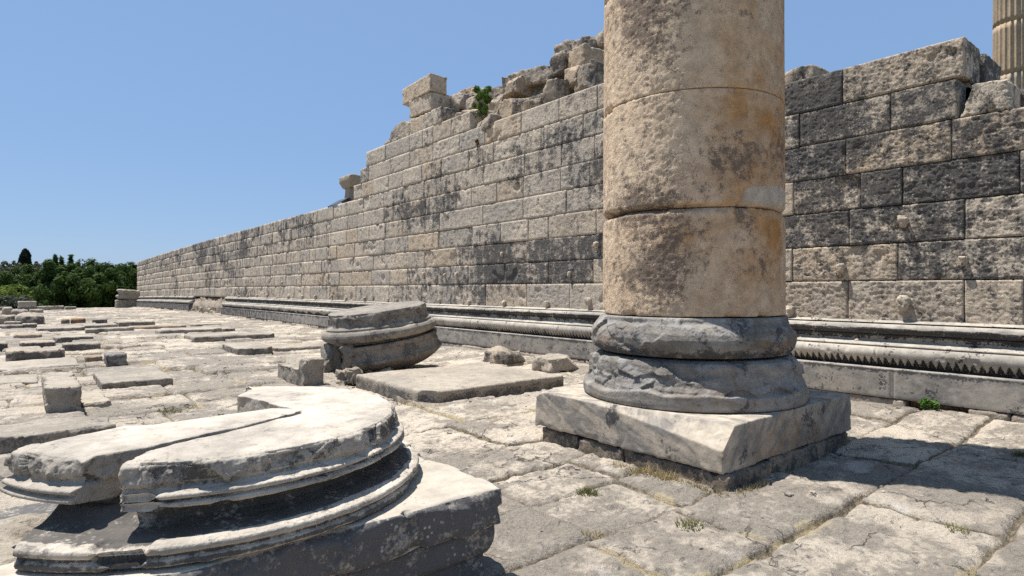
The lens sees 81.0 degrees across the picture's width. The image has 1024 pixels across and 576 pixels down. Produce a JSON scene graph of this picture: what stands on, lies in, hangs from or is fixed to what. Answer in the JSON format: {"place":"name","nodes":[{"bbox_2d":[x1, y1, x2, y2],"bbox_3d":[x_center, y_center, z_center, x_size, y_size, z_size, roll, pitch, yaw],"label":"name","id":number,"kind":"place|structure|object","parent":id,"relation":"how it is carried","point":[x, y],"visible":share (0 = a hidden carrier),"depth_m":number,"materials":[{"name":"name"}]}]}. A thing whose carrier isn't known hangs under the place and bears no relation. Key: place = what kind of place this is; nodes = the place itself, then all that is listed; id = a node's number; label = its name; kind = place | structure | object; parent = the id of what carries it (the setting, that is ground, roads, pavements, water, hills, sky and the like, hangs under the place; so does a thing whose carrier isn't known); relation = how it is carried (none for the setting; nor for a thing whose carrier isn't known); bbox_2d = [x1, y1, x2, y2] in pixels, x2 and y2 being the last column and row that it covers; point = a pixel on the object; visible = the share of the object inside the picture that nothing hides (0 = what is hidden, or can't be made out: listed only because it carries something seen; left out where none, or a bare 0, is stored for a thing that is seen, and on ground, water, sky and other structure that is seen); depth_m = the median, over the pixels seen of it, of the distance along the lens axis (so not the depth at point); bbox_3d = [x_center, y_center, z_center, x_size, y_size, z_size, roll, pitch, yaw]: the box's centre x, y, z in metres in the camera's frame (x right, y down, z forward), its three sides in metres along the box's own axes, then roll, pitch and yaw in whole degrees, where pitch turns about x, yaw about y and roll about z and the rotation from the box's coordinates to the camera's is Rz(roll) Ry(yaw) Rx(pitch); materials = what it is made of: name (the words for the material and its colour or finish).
{"place":"outdoors","nodes":[
{"label":"outdoors","id":0,"kind":"place"},
{"bbox_2d":[0,0,992,267],"label":"sky","id":1,"kind":"structure","parent":0,"point":[135,131],"materials":[{"name":"blue"}]},
{"bbox_2d":[0,307,1023,575],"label":"pavement","id":2,"kind":"structure","parent":0,"point":[960,467],"depth_m":5.47,"materials":[{"name":"stone"}]},
{"bbox_2d":[0,307,12,314],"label":"stone boulder","id":3,"kind":"object","parent":2,"relation":"on","point":[6,310],"visible":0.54,"depth_m":39.50,"materials":[{"name":"stone"}]},
{"bbox_2d":[0,315,15,323],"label":"stone boulder","id":4,"kind":"object","parent":2,"relation":"on","point":[4,318],"visible":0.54,"depth_m":30.21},
{"bbox_2d":[0,324,22,328],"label":"stone slab","id":5,"kind":"structure","parent":2,"relation":"on","point":[11,326],"depth_m":26.78,"materials":[{"name":"stone"}]},
{"bbox_2d":[0,374,37,384],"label":"stone slab","id":6,"kind":"structure","parent":2,"relation":"on","point":[26,379],"depth_m":11.34,"materials":[{"name":"stone"}]},
{"bbox_2d":[13,333,41,337],"bbox_3d":[-17.336,1.722,21.480,0.808,0.257,1.144,-1,0,-39],"label":"stone slab","id":7,"kind":"object","parent":2,"relation":"on","point":[29,335],"depth_m":21.14,"materials":[{"name":"stone"}]},
{"bbox_2d":[18,306,37,310],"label":"stone block","id":8,"kind":"structure","parent":2,"relation":"on","point":[31,307],"depth_m":51.57,"materials":[{"name":"stone"}]},
{"bbox_2d":[18,301,35,306],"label":"stone block","id":9,"kind":"object","parent":8,"relation":"on","point":[26,303],"depth_m":51.47,"materials":[{"name":"stone"}]},
{"bbox_2d":[22,323,36,327],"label":"stone slab","id":10,"kind":"structure","parent":2,"relation":"on","point":[29,325],"depth_m":27.58,"materials":[{"name":"stone"}]},
{"bbox_2d":[15,312,44,323],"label":"stone boulder","id":11,"kind":"object","parent":2,"relation":"on","point":[30,317],"visible":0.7,"depth_m":29.83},
{"bbox_2d":[5,347,64,361],"bbox_3d":[-11.432,1.632,14.390,1.117,0.402,0.777,1,-1,-40],"label":"stone block","id":12,"kind":"object","parent":2,"relation":"on","point":[15,354],"depth_m":14.14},
{"bbox_2d":[19,340,55,347],"bbox_3d":[-14.521,1.711,18.353,0.864,0.249,1.118,0,-1,-39],"label":"stone block","id":13,"kind":"object","parent":2,"relation":"on","point":[44,343],"depth_m":18.03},
{"bbox_2d":[0,357,78,371],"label":"stone slab","id":14,"kind":"structure","parent":2,"relation":"on","point":[36,363],"depth_m":13.36,"materials":[{"name":"stone"}]},
{"bbox_2d":[39,306,63,309],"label":"stone block","id":15,"kind":"structure","parent":2,"relation":"on","point":[52,307],"depth_m":59.40,"materials":[{"name":"stone"}]},
{"bbox_2d":[0,415,115,453],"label":"stone slab","id":16,"kind":"structure","parent":2,"relation":"on","point":[13,437],"depth_m":6.90,"materials":[{"name":"stone"}]},
{"bbox_2d":[36,325,84,331],"bbox_3d":[-18.856,1.709,25.062,1.587,0.258,1.317,-1,1,-41],"label":"stone block","id":17,"kind":"object","parent":2,"relation":"on","point":[66,328],"depth_m":24.71,"materials":[{"name":"stone"}]},
{"bbox_2d":[41,371,81,412],"bbox_3d":[-6.878,1.597,9.126,0.429,0.483,2.036,0,0,-39],"label":"stone block","id":18,"kind":"object","parent":2,"relation":"on","point":[61,392],"depth_m":8.42,"materials":[{"name":"stone"}]},
{"bbox_2d":[53,334,93,342],"bbox_3d":[-15.030,1.718,20.537,1.057,0.227,1.215,-1,0,-41],"label":"stone block","id":19,"kind":"object","parent":2,"relation":"on","point":[64,339],"depth_m":20.13,"materials":[{"name":"stone"}]},
{"bbox_2d":[71,318,85,323],"bbox_3d":[-22.603,1.684,31.244,0.636,0.320,0.822,0,1,-37],"label":"stone block","id":20,"kind":"object","parent":2,"relation":"on","point":[77,320],"depth_m":30.96,"materials":[{"name":"stone"}]},
{"bbox_2d":[62,341,100,350],"bbox_3d":[-12.375,1.685,17.223,0.883,0.298,0.922,1,-2,-38],"label":"stone block","id":21,"kind":"object","parent":2,"relation":"on","point":[77,346],"depth_m":16.88,"materials":[{"name":"stone"}]},
{"bbox_2d":[84,355,102,361],"bbox_3d":[-10.290,1.738,14.736,0.350,0.193,0.415,0,0,-39],"label":"stone slab","id":22,"kind":"object","parent":2,"relation":"on","point":[92,358],"depth_m":14.60,"materials":[{"name":"stone"}]},
{"bbox_2d":[81,391,110,407],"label":"stone slab","id":23,"kind":"structure","parent":2,"relation":"on","point":[94,399],"depth_m":9.19,"materials":[{"name":"stone"}]},
{"bbox_2d":[92,318,106,323],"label":"stone block","id":24,"kind":"object","parent":2,"relation":"on","point":[102,320],"depth_m":31.18,"materials":[{"name":"stone"}]},
{"bbox_2d":[82,323,117,327],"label":"stone slab","id":25,"kind":"structure","parent":2,"relation":"on","point":[102,325],"depth_m":27.11,"materials":[{"name":"stone"}]},
{"bbox_2d":[85,327,133,333],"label":"stone slab","id":26,"kind":"structure","parent":2,"relation":"on","point":[95,330],"depth_m":24.39,"materials":[{"name":"stone"}]},
{"bbox_2d":[104,352,126,366],"bbox_3d":[-9.393,1.670,14.190,0.425,0.328,0.576,1,0,-41],"label":"stone block","id":27,"kind":"object","parent":2,"relation":"on","point":[113,359],"depth_m":14.00,"materials":[{"name":"grey stone"}]},
{"bbox_2d":[115,300,142,307],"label":"stone block","id":28,"kind":"structure","parent":2,"relation":"on","point":[124,303],"depth_m":67.52,"materials":[{"name":"stone"}]},
{"bbox_2d":[116,289,139,299],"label":"moulded stone","id":29,"kind":"object","parent":28,"relation":"on","point":[124,294],"visible":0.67,"depth_m":67.76,"materials":[{"name":"stone"}]},
{"bbox_2d":[93,367,172,388],"bbox_3d":[-7.283,1.732,11.492,1.123,0.207,1.928,0,0,-39],"label":"stone slab","id":30,"kind":"object","parent":2,"relation":"on","point":[116,379],"depth_m":11.09,"materials":[{"name":"stone"}]},
{"bbox_2d":[113,321,154,326],"bbox_3d":[-18.009,1.687,28.619,1.525,0.304,1.620,1,-1,-42],"label":"stone slab","id":31,"kind":"object","parent":2,"relation":"on","point":[127,323],"depth_m":28.03,"materials":[{"name":"stone"}]},
{"bbox_2d":[128,324,185,328],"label":"stone slab","id":32,"kind":"structure","parent":2,"relation":"on","point":[160,326],"depth_m":26.53,"materials":[{"name":"stone"}]},
{"bbox_2d":[158,405,182,416],"bbox_3d":[-4.915,1.778,8.653,0.379,0.174,0.384,0,0,-39],"label":"grass tuft","id":33,"kind":"object","parent":2,"relation":"on","point":[171,411],"visible":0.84,"depth_m":8.66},
{"bbox_2d":[155,327,221,333],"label":"stone slab","id":34,"kind":"structure","parent":2,"relation":"on","point":[187,330],"depth_m":23.68,"materials":[{"name":"stone"}]},
{"bbox_2d":[187,323,220,326],"bbox_3d":[-14.993,1.753,29.192,1.306,0.157,1.221,1,0,-40],"label":"stone slab","id":35,"kind":"object","parent":2,"relation":"on","point":[196,324],"depth_m":28.92,"materials":[{"name":"stone"}]},
{"bbox_2d":[184,332,274,341],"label":"stone slab","id":36,"kind":"structure","parent":2,"relation":"on","point":[214,337],"depth_m":20.69,"materials":[{"name":"stone"}]},
{"bbox_2d":[222,342,272,354],"bbox_3d":[-7.449,1.706,16.906,0.954,0.262,1.817,0,0,-38],"label":"stone slab","id":37,"kind":"object","parent":2,"relation":"on","point":[248,348],"depth_m":16.39,"materials":[{"name":"stone"}]},
{"bbox_2d":[0,386,501,575],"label":"column base","id":38,"kind":"object","parent":2,"relation":"on","point":[329,481],"visible":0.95,"depth_m":2.95,"materials":[{"name":"stone"}]},
{"bbox_2d":[0,513,49,565],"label":"stone chunk","id":39,"kind":"object","parent":38,"relation":"on","point":[14,530],"visible":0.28,"depth_m":2.93,"materials":[{"name":"stone"}]},
{"bbox_2d":[0,408,301,504],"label":"drum slice","id":40,"kind":"object","parent":38,"relation":"on","point":[80,469],"visible":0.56,"depth_m":2.83,"materials":[{"name":"stone"}]},
{"bbox_2d":[268,343,322,351],"bbox_3d":[-6.494,1.745,17.780,1.430,0.228,1.233,1,-1,-39],"label":"stone slab","id":41,"kind":"object","parent":2,"relation":"on","point":[290,347],"depth_m":17.45,"materials":[{"name":"stone"}]},
{"bbox_2d":[278,355,323,385],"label":"stone block","id":42,"kind":"structure","parent":2,"relation":"on","point":[299,370],"depth_m":10.83,"materials":[{"name":"stone"}]},
{"bbox_2d":[320,343,342,372],"bbox_3d":[-3.701,1.452,12.422,0.494,0.746,0.522,0,0,-24],"label":"propping stone","id":43,"kind":"object","parent":2,"relation":"on","point":[331,355],"visible":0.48,"depth_m":12.25,"materials":[{"name":"stone"}]},
{"bbox_2d":[335,369,346,382],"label":"loose stone","id":44,"kind":"object","parent":2,"relation":"on","point":[340,374],"visible":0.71,"depth_m":11.27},
{"bbox_2d":[339,344,355,369],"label":"propping stone","id":45,"kind":"object","parent":2,"relation":"on","point":[347,352],"visible":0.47,"depth_m":11.77,"materials":[{"name":"stone"}]},
{"bbox_2d":[345,367,363,384],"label":"loose stone","id":46,"kind":"object","parent":2,"relation":"on","point":[351,374],"visible":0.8,"depth_m":11.19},
{"bbox_2d":[365,367,393,372],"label":"loose stone","id":47,"kind":"object","parent":2,"relation":"on","point":[386,369],"visible":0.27,"depth_m":11.81,"materials":[{"name":"stone"}]},
{"bbox_2d":[321,301,441,372],"bbox_3d":[-2.768,1.049,12.837,2.475,1.356,2.427,-6,4,0],"label":"column base","id":48,"kind":"object","parent":2,"relation":"on","point":[397,335],"visible":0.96,"depth_m":11.88,"materials":[{"name":"stone"}]},
{"bbox_2d":[0,361,820,573],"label":"dry grass","id":49,"kind":"structure","parent":2,"relation":"on","point":[660,475],"depth_m":5.41,"materials":[{"name":"plant"}]},
{"bbox_2d":[356,362,563,402],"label":"plinth slab","id":50,"kind":"structure","parent":2,"relation":"on","point":[441,384],"depth_m":10.29,"materials":[{"name":"stone"}]},
{"bbox_2d":[483,346,525,364],"bbox_3d":[-0.128,1.657,14.371,0.952,0.548,1.020,1,-1,-38],"label":"stone fragment","id":51,"kind":"object","parent":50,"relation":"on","point":[499,355],"visible":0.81,"depth_m":13.98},
{"bbox_2d":[0,356,971,575],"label":"stone chips","id":52,"kind":"object","parent":2,"relation":"on","point":[811,493],"visible":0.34,"depth_m":5.88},
{"bbox_2d":[532,353,578,372],"bbox_3d":[0.941,1.635,13.056,0.883,0.418,0.753,0,-1,-37],"label":"stone fragment","id":53,"kind":"object","parent":2,"relation":"on","point":[552,363],"visible":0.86,"depth_m":12.79,"materials":[{"name":"stone"}]},
{"bbox_2d":[574,484,600,496],"bbox_3d":[0.655,1.745,5.158,0.244,0.132,0.300,0,0,-39],"label":"grass tuft","id":54,"kind":"object","parent":2,"relation":"on","point":[587,492],"visible":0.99,"depth_m":5.15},
{"bbox_2d":[581,529,609,540],"bbox_3d":[0.592,1.772,4.279,0.218,0.148,0.242,0,0,36],"label":"grass tuft","id":55,"kind":"object","parent":2,"relation":"on","point":[589,533],"visible":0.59,"depth_m":4.29,"materials":[{"name":"plant"}]},
{"bbox_2d":[674,516,706,531],"bbox_3d":[1.312,1.733,4.431,0.219,0.069,0.282,0,0,-39],"label":"grass tuft","id":56,"kind":"object","parent":2,"relation":"on","point":[686,524],"visible":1,"depth_m":4.43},
{"bbox_2d":[535,0,850,492],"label":"column","id":57,"kind":"structure","parent":2,"relation":"on","point":[695,372],"depth_m":6.01,"materials":[{"name":"stone"}]},
{"bbox_2d":[918,397,940,409],"bbox_3d":[5.775,1.628,8.292,0.208,0.263,0.285,0,0,-39],"label":"leafy weed","id":58,"kind":"object","parent":2,"relation":"on","point":[926,403],"visible":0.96,"depth_m":8.29,"materials":[{"name":"green plant"}]},
{"bbox_2d":[943,521,970,534],"bbox_3d":[3.251,1.740,4.347,0.194,0.073,0.230,0,0,-20],"label":"grass tuft","id":59,"kind":"object","parent":2,"relation":"on","point":[961,529],"visible":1,"depth_m":4.36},
{"bbox_3d":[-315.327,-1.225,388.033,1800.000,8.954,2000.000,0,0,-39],"label":"ground","id":60,"kind":"structure","parent":0,"visible":0},
{"bbox_2d":[0,293,19,308],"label":"bush","id":61,"kind":"object","parent":60,"relation":"on","point":[7,300],"visible":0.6,"depth_m":70.52,"materials":[{"name":"green plant"}]},
{"bbox_2d":[0,271,21,288],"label":"broadleaf tree","id":62,"kind":"object","parent":60,"relation":"on","point":[7,278],"visible":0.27,"depth_m":86.78,"materials":[{"name":"green plant"}]},
{"bbox_2d":[10,267,21,276],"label":"broadleaf tree","id":63,"kind":"object","parent":60,"relation":"on","point":[16,273],"visible":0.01,"depth_m":97.61,"materials":[{"name":"green plant"}]},
{"bbox_2d":[1,294,33,305],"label":"bush","id":64,"kind":"object","parent":60,"relation":"on","point":[24,297],"visible":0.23,"depth_m":70.99,"materials":[{"name":"green plant"}]},
{"bbox_2d":[0,285,39,301],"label":"bush","id":65,"kind":"object","parent":60,"relation":"on","point":[5,291],"visible":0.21,"depth_m":77.81,"materials":[{"name":"green plant"}]},
{"bbox_2d":[11,309,28,314],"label":"stone boulder","id":66,"kind":"object","parent":60,"relation":"on","point":[15,311],"visible":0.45,"depth_m":38.45,"materials":[{"name":"stone"}]},
{"bbox_2d":[7,271,39,293],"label":"broadleaf tree","id":67,"kind":"object","parent":60,"relation":"on","point":[36,272],"visible":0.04,"depth_m":87.46,"materials":[{"name":"green plant"}]},
{"bbox_2d":[17,248,32,266],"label":"cypress tree","id":68,"kind":"object","parent":60,"relation":"on","point":[25,255],"visible":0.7,"depth_m":189.03,"materials":[{"name":"green plant"}]},
{"bbox_2d":[18,285,39,298],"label":"bush","id":69,"kind":"object","parent":60,"relation":"on","point":[24,290],"visible":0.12,"depth_m":78.90,"materials":[{"name":"green plant"}]},
{"bbox_2d":[19,258,71,301],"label":"broadleaf tree","id":70,"kind":"object","parent":60,"relation":"on","point":[29,281],"visible":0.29,"depth_m":80.65,"materials":[{"name":"green plant"}]},
{"bbox_2d":[34,297,56,307],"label":"bush","id":71,"kind":"object","parent":60,"relation":"on","point":[43,302],"visible":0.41,"depth_m":69.60,"materials":[{"name":"green plant"}]},
{"bbox_2d":[0,260,111,274],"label":"hill scrub","id":72,"kind":"object","parent":60,"relation":"on","point":[14,264],"visible":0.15,"depth_m":162.62,"materials":[{"name":"green plant"}]},
{"bbox_2d":[32,254,95,286],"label":"broadleaf tree","id":73,"kind":"object","parent":60,"relation":"on","point":[71,265],"visible":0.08,"depth_m":83.14,"materials":[{"name":"green plant"}]},
{"bbox_2d":[32,271,117,307],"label":"broadleaf tree","id":74,"kind":"object","parent":60,"relation":"on","point":[65,287],"visible":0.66,"depth_m":72.28,"materials":[{"name":"green plant"}]},
{"bbox_2d":[54,257,104,277],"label":"broadleaf tree","id":75,"kind":"object","parent":60,"relation":"on","point":[89,263],"visible":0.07,"depth_m":85.10,"materials":[{"name":"green plant"}]},
{"bbox_2d":[76,265,137,307],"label":"broadleaf tree","id":76,"kind":"object","parent":60,"relation":"on","point":[115,279],"visible":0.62,"depth_m":74.22,"materials":[{"name":"green plant"}]},
{"bbox_2d":[100,261,136,285],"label":"broadleaf tree","id":77,"kind":"object","parent":60,"relation":"on","point":[129,267],"visible":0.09,"depth_m":83.44,"materials":[{"name":"green plant"}]},
{"bbox_2d":[992,0,1023,88],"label":"fluted column","id":78,"kind":"structure","parent":60,"relation":"on","point":[1008,40],"depth_m":29.89,"materials":[{"name":"stone"}]},
{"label":"platform","id":79,"kind":"structure","parent":60,"relation":"on","visible":0},
{"bbox_2d":[136,37,1023,422],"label":"temple wall","id":80,"kind":"structure","parent":79,"relation":"on","point":[902,213],"depth_m":10.18,"materials":[{"name":"stone"}]},
{"bbox_2d":[328,197,352,206],"bbox_3d":[-7.277,-3.715,25.905,1.020,0.350,1.000,0,0,-39],"label":"sheet cover","id":81,"kind":"object","parent":80,"relation":"on","point":[348,199],"visible":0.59,"depth_m":25.72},
{"bbox_2d":[339,174,359,199],"bbox_3d":[-7.057,-4.432,26.603,0.827,1.112,1.227,0,0,-39],"label":"pier capital","id":82,"kind":"object","parent":80,"relation":"on","point":[348,183],"visible":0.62,"depth_m":26.25,"materials":[{"name":"brown stone"}]},
{"bbox_2d":[389,120,410,139],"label":"rubble stone","id":83,"kind":"object","parent":80,"relation":"on","point":[399,128],"visible":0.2,"depth_m":22.05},
{"bbox_2d":[398,129,410,139],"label":"rubble stone","id":84,"kind":"object","parent":80,"relation":"on","point":[406,132],"visible":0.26,"depth_m":20.86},
{"bbox_2d":[410,115,423,133],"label":"ashlar block","id":85,"kind":"structure","parent":80,"relation":"attached to","point":[417,124],"depth_m":20.10,"materials":[{"name":"stone"}]},
{"bbox_2d":[409,92,451,118],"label":"ashlar block","id":86,"kind":"structure","parent":85,"relation":"on","point":[425,103],"depth_m":19.78,"materials":[{"name":"stone"}]},
{"bbox_2d":[402,73,446,106],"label":"ashlar block","id":87,"kind":"structure","parent":86,"relation":"on","point":[430,82],"depth_m":19.74,"materials":[{"name":"stone"}]},
{"bbox_2d":[424,106,461,128],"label":"ashlar block","id":88,"kind":"structure","parent":80,"relation":"on","point":[438,115],"depth_m":19.14,"materials":[{"name":"stone"}]},
{"bbox_2d":[449,93,475,109],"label":"rubble stone","id":89,"kind":"object","parent":80,"relation":"on","point":[457,101],"visible":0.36,"depth_m":19.44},
{"bbox_2d":[458,87,483,94],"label":"rubble stone","id":90,"kind":"object","parent":89,"relation":"on","point":[469,90],"visible":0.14,"depth_m":19.93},
{"bbox_2d":[455,109,490,117],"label":"rubble stone","id":91,"kind":"object","parent":80,"relation":"on","point":[463,112],"visible":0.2,"depth_m":18.35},
{"bbox_2d":[464,94,491,109],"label":"rubble stone","id":92,"kind":"object","parent":80,"relation":"on","point":[469,102],"visible":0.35,"depth_m":19.09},
{"bbox_2d":[471,85,492,116],"bbox_3d":[-0.872,-5.555,17.681,0.553,0.993,0.757,0,0,24],"label":"wild bush","id":93,"kind":"object","parent":80,"relation":"on","point":[483,108],"visible":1,"depth_m":17.58,"materials":[{"name":"green plant"}]},
{"bbox_2d":[476,113,506,130],"bbox_3d":[-0.515,-4.693,17.673,1.074,0.496,1.355,2,-4,-30],"label":"rubble stone","id":94,"kind":"object","parent":80,"relation":"on","point":[486,122],"visible":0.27,"depth_m":16.98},
{"bbox_2d":[486,93,506,112],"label":"rubble stone","id":95,"kind":"object","parent":80,"relation":"on","point":[493,106],"visible":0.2,"depth_m":18.33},
{"bbox_2d":[489,86,503,99],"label":"rubble stone","id":96,"kind":"object","parent":80,"relation":"on","point":[496,91],"visible":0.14,"depth_m":19.16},
{"bbox_2d":[496,98,522,116],"bbox_3d":[0.288,-5.066,17.687,1.260,0.796,1.508,5,0,-27],"label":"rubble stone","id":97,"kind":"object","parent":80,"relation":"on","point":[508,107],"visible":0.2,"depth_m":17.16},
{"bbox_2d":[503,75,532,98],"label":"stone block","id":98,"kind":"structure","parent":80,"relation":"on","point":[516,88],"depth_m":17.43,"materials":[{"name":"stone"}]},
{"bbox_2d":[502,65,555,92],"bbox_3d":[0.791,-6.180,18.011,1.922,0.593,1.445,0,4,40],"label":"rubble stone","id":99,"kind":"object","parent":80,"relation":"on","point":[536,76],"visible":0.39,"depth_m":17.31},
{"bbox_2d":[521,97,541,111],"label":"rubble stone","id":100,"kind":"object","parent":80,"relation":"on","point":[529,104],"visible":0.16,"depth_m":16.42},
{"bbox_2d":[542,78,574,103],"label":"stone block","id":101,"kind":"structure","parent":80,"relation":"on","point":[556,89],"depth_m":15.98,"materials":[{"name":"stone"}]},
{"bbox_2d":[549,49,570,79],"bbox_3d":[1.660,-6.330,17.231,0.685,0.706,1.151,-2,-3,40],"label":"rubble stone","id":102,"kind":"object","parent":80,"relation":"on","point":[559,63],"visible":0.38,"depth_m":16.84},
{"bbox_2d":[554,39,574,53],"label":"rubble stone","id":103,"kind":"object","parent":80,"relation":"on","point":[565,44],"visible":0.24,"depth_m":17.23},
{"bbox_2d":[564,65,580,89],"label":"rubble stone","id":104,"kind":"object","parent":80,"relation":"on","point":[571,74],"visible":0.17,"depth_m":16.00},
{"bbox_2d":[568,43,603,67],"bbox_3d":[2.187,-6.178,16.634,1.447,0.720,0.947,2,-4,-40],"label":"rubble stone","id":105,"kind":"object","parent":104,"relation":"on","point":[582,54],"visible":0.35,"depth_m":16.07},
{"bbox_2d":[571,36,603,50],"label":"rubble stone","id":106,"kind":"object","parent":80,"relation":"on","point":[591,41],"visible":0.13,"depth_m":16.68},
{"bbox_2d":[574,59,603,92],"bbox_3d":[2.526,-5.500,16.026,1.680,0.821,0.682,3,-6,-27],"label":"rubble stone","id":107,"kind":"object","parent":80,"relation":"on","point":[590,73],"visible":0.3,"depth_m":15.55,"materials":[{"name":"stone"}]},
{"bbox_2d":[595,29,603,48],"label":"rubble stone","id":108,"kind":"object","parent":80,"relation":"on","point":[600,39],"visible":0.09,"depth_m":16.55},
{"bbox_2d":[785,65,829,83],"bbox_3d":[5.929,-4.084,12.251,0.969,0.759,0.872,-5,3,-28],"label":"rubble stone","id":109,"kind":"object","parent":80,"relation":"on","point":[799,73],"visible":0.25,"depth_m":11.83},
{"bbox_2d":[960,79,1020,117],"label":"ashlar block","id":110,"kind":"structure","parent":80,"relation":"on","point":[993,96],"depth_m":8.18,"materials":[{"name":"stone"}]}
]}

